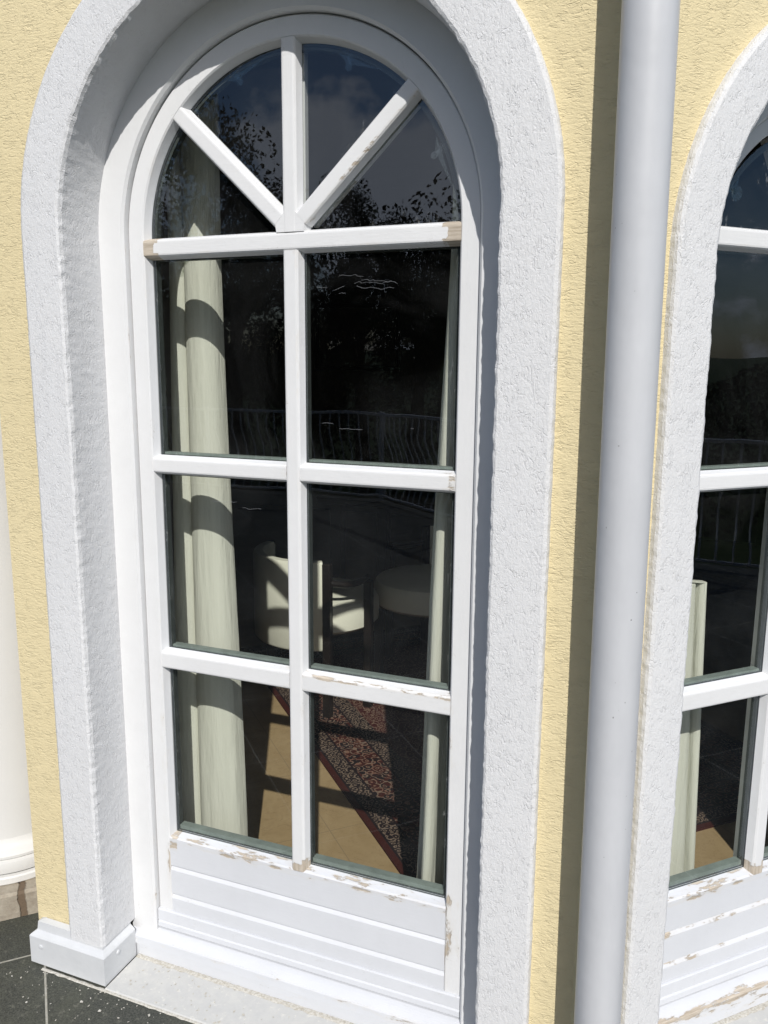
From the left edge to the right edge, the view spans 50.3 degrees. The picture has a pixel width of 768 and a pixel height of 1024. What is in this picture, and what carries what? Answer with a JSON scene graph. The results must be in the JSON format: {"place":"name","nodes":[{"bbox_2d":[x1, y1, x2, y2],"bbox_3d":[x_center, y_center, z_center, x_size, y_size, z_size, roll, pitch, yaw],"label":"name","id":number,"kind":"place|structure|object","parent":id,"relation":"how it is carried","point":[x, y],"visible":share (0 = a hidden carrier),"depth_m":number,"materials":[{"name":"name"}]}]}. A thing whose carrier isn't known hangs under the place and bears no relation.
{"place":"outdoors","nodes":[
{"label":"outdoors","id":0,"kind":"place"},
{"bbox_2d":[0,913,192,1023],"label":"terrace","id":1,"kind":"structure","parent":0,"point":[62,995],"depth_m":1.98,"materials":[{"name":"tile"}]},
{"bbox_2d":[0,877,37,920],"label":"stone curb","id":2,"kind":"structure","parent":1,"relation":"on","point":[18,899],"depth_m":2.27,"materials":[{"name":"beige stone"}]},
{"bbox_2d":[0,420,35,885],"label":"column","id":3,"kind":"structure","parent":2,"relation":"on","point":[17,863],"depth_m":2.27,"materials":[{"name":"paint"}]},
{"bbox_2d":[10,966,321,1023],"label":"paint flakes","id":4,"kind":"object","parent":1,"relation":"on","point":[99,1010],"visible":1,"depth_m":1.97,"materials":[{"name":"white paint"}]},
{"bbox_2d":[0,0,767,1023],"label":"house","id":5,"kind":"structure","parent":1,"relation":"on","point":[72,70],"depth_m":1.65,"materials":[{"name":"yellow paint"}]},
{"bbox_2d":[166,95,247,835],"bbox_3d":[-0.479,-0.167,2.079,0.214,2.545,0.056,4,11,21],"label":"curtain","id":6,"kind":"object","parent":5,"relation":"hanging from","point":[212,749],"visible":0.62,"depth_m":2.09,"materials":[{"name":"white fabric"}]},
{"bbox_2d":[41,0,500,1023],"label":"arched door","id":7,"kind":"structure","parent":5,"relation":"attached to","point":[299,932],"depth_m":1.80,"materials":[{"name":"white paint"}]},
{"bbox_2d":[417,186,460,884],"bbox_3d":[0.168,-0.110,1.790,0.200,2.545,0.116,4,11,21],"label":"curtain","id":8,"kind":"object","parent":5,"relation":"hanging from","point":[430,864],"visible":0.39,"depth_m":1.83,"materials":[{"name":"white fabric"}]},
{"bbox_2d":[130,502,767,925],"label":"interior floor","id":9,"kind":"structure","parent":5,"relation":"attached to","point":[728,572],"depth_m":4.39,"materials":[{"name":"brown wood"}]},
{"bbox_2d":[316,487,435,578],"bbox_3d":[0.656,0.282,4.720,1.900,0.759,0.870,4,11,21],"label":"dining table","id":10,"kind":"object","parent":9,"relation":"on","point":[383,501],"visible":0.19,"depth_m":4.65,"materials":[{"name":"brown wood"}]},
{"bbox_2d":[241,625,742,877],"bbox_3d":[0.424,0.862,3.621,1.620,0.008,2.250,-4,11,-22],"label":"rug","id":11,"kind":"object","parent":9,"relation":"on","point":[371,758],"visible":0.2,"depth_m":3.16,"materials":[{"name":"fabric"}]},
{"bbox_2d":[253,540,378,717],"bbox_3d":[-0.301,0.497,3.711,0.587,0.684,0.562,4,11,21],"label":"tub chair","id":12,"kind":"object","parent":11,"relation":"on","point":[341,606],"visible":0.82,"depth_m":3.47,"materials":[{"name":"beige leather"}]},
{"bbox_2d":[374,525,433,673],"bbox_3d":[0.230,0.451,3.982,0.587,0.684,0.562,7,12,31],"label":"tub chair","id":13,"kind":"object","parent":11,"relation":"on","point":[403,590],"visible":0.32,"depth_m":3.88,"materials":[{"name":"beige leather"}]},
{"bbox_2d":[574,0,679,1023],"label":"downpipe","id":14,"kind":"object","parent":5,"relation":"attached to","point":[649,33],"visible":1,"depth_m":1.27,"materials":[{"name":"grey plastic"}]},
{"bbox_2d":[670,580,706,875],"bbox_3d":[0.610,-0.118,1.849,0.406,2.545,0.056,-4,11,-23],"label":"curtain","id":15,"kind":"object","parent":5,"relation":"hanging from","point":[683,843],"visible":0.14,"depth_m":2.02,"materials":[{"name":"white fabric"}]},
{"bbox_2d":[658,103,767,1023],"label":"arched door","id":16,"kind":"structure","parent":5,"relation":"attached to","point":[715,963],"depth_m":1.88,"materials":[{"name":"white paint"}]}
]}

